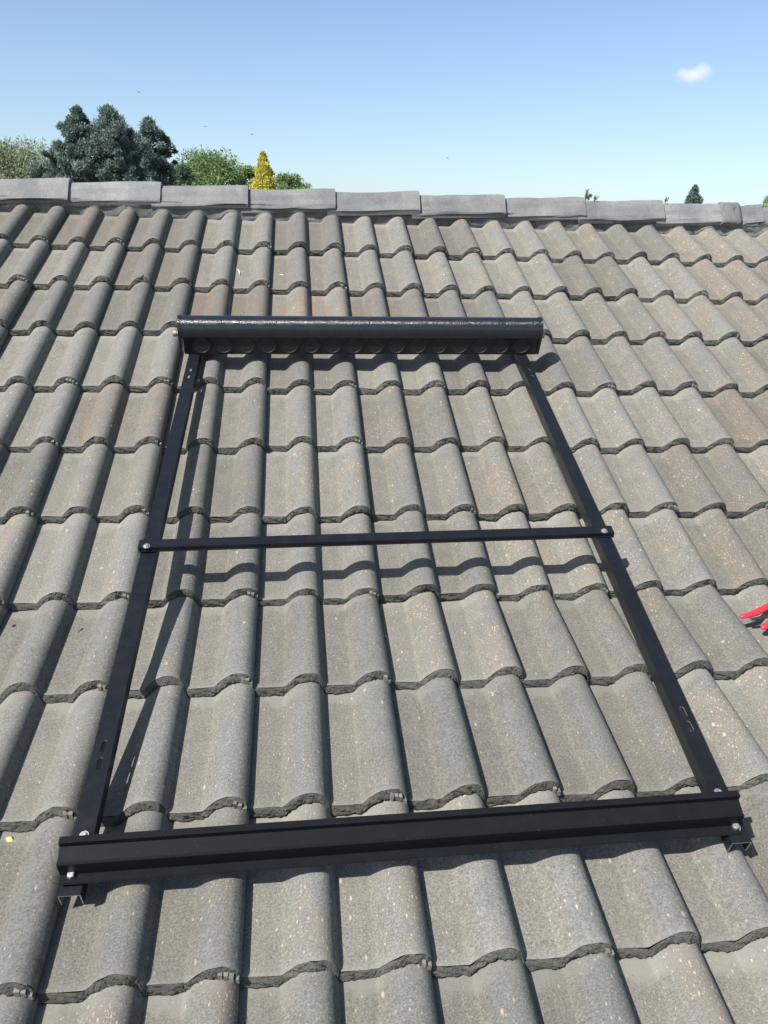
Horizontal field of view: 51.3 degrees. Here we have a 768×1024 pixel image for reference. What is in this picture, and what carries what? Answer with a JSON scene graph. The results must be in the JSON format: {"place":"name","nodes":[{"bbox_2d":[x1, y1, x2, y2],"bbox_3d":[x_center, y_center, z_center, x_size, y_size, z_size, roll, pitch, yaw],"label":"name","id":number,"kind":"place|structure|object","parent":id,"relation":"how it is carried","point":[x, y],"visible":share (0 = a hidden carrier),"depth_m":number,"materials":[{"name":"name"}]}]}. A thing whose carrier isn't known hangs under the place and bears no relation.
{"place":"outdoors","nodes":[
{"label":"outdoors","id":0,"kind":"place"},
{"bbox_2d":[0,0,767,205],"label":"sky","id":1,"kind":"structure","parent":0,"point":[616,100],"materials":[{"name":"blue"}]},
{"bbox_3d":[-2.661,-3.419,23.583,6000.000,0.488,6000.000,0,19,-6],"label":"ground","id":2,"kind":"structure","parent":0,"visible":0},
{"bbox_2d":[0,135,48,178],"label":"olive tree","id":3,"kind":"object","parent":2,"relation":"on","point":[20,159],"visible":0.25,"depth_m":28.94,"materials":[{"name":"green plant"}]},
{"bbox_2d":[28,102,158,182],"bbox_3d":[-8.273,-7.675,23.570,3.460,7.961,3.043,-12,23,-35],"label":"conifer tree","id":4,"kind":"object","parent":2,"relation":"on","point":[95,152],"visible":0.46,"depth_m":22.36,"materials":[{"name":"green plant"}]},
{"bbox_2d":[130,114,178,185],"bbox_3d":[-7.391,-8.120,25.063,2.640,7.875,2.538,11,21,25],"label":"conifer tree","id":5,"kind":"object","parent":2,"relation":"on","point":[149,133],"visible":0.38,"depth_m":24.00,"materials":[{"name":"green plant"}]},
{"bbox_2d":[171,162,196,185],"bbox_3d":[-5.627,-6.681,23.207,1.177,6.417,1.363,0,19,-6],"label":"leafy tree","id":6,"kind":"object","parent":2,"relation":"on","point":[185,177],"visible":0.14,"depth_m":22.15,"materials":[{"name":"green plant"}]},
{"bbox_2d":[173,145,246,185],"bbox_3d":[-6.211,-9.091,28.708,3.983,7.439,3.935,0,19,-6],"label":"leafy tree","id":7,"kind":"object","parent":2,"relation":"on","point":[211,168],"visible":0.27,"depth_m":27.25,"materials":[{"name":"green plant"}]},
{"bbox_2d":[234,164,254,188],"bbox_3d":[-5.387,-10.251,32.579,1.580,7.213,1.648,6,19,13],"label":"leafy tree","id":8,"kind":"object","parent":2,"relation":"on","point":[250,172],"visible":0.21,"depth_m":31.47,"materials":[{"name":"green plant"}]},
{"bbox_2d":[248,150,276,189],"bbox_3d":[-3.849,-7.961,26.135,2.105,7.072,2.271,0,19,-6],"label":"golden conifer","id":9,"kind":"object","parent":2,"relation":"on","point":[264,177],"visible":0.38,"depth_m":25.05,"materials":[{"name":"yellow plant"}]},
{"bbox_2d":[274,171,305,189],"bbox_3d":[-4.203,-10.943,34.788,2.842,7.178,2.428,0,19,-6],"label":"leafy tree","id":10,"kind":"object","parent":2,"relation":"on","point":[284,181],"visible":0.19,"depth_m":33.47,"materials":[{"name":"green plant"}]},
{"bbox_2d":[298,182,313,188],"bbox_3d":[-3.901,-11.771,37.529,1.981,7.014,1.918,4,19,5],"label":"leafy tree","id":11,"kind":"object","parent":2,"relation":"on","point":[308,185],"visible":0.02,"depth_m":36.57,"materials":[{"name":"green plant"}]},
{"bbox_2d":[0,178,767,1023],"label":"house","id":12,"kind":"structure","parent":2,"relation":"on","point":[282,684],"depth_m":2.01,"materials":[{"name":"concrete"}]},
{"bbox_2d":[6,836,13,841],"bbox_3d":[-0.673,0.587,1.435,0.021,0.007,0.011,15,23,34],"label":"dead leaf","id":13,"kind":"object","parent":12,"relation":"on","point":[9,839],"visible":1,"depth_m":1.43,"materials":[{"name":"yellow plant"}]},
{"bbox_2d":[56,315,751,904],"bbox_3d":[0.003,-0.032,2.084,1.261,0.817,1.798,0,19,-6],"label":"solar collector frame","id":14,"kind":"object","parent":12,"relation":"on","point":[88,853],"visible":1,"depth_m":1.52,"materials":[{"name":"metal"}]},
{"bbox_2d":[584,189,592,200],"bbox_3d":[0.965,-1.490,3.771,0.042,0.062,0.042,3,19,4],"label":"ridge weed","id":15,"kind":"object","parent":12,"relation":"on","point":[586,195],"visible":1,"depth_m":3.77,"materials":[{"name":"green plant"}]},
{"bbox_2d":[739,603,767,629],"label":"pliers","id":16,"kind":"object","parent":12,"relation":"on","point":[758,611],"visible":1,"depth_m":1.99,"materials":[{"name":"red plastic"}]},
{"bbox_2d":[684,184,703,203],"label":"conifer tree","id":17,"kind":"object","parent":2,"relation":"on","point":[693,197],"visible":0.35,"depth_m":47.10,"materials":[{"name":"green plant"}]},
{"bbox_2d":[760,195,767,207],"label":"leafy tree","id":18,"kind":"object","parent":2,"relation":"on","point":[765,200],"visible":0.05,"depth_m":43.02,"materials":[{"name":"green plant"}]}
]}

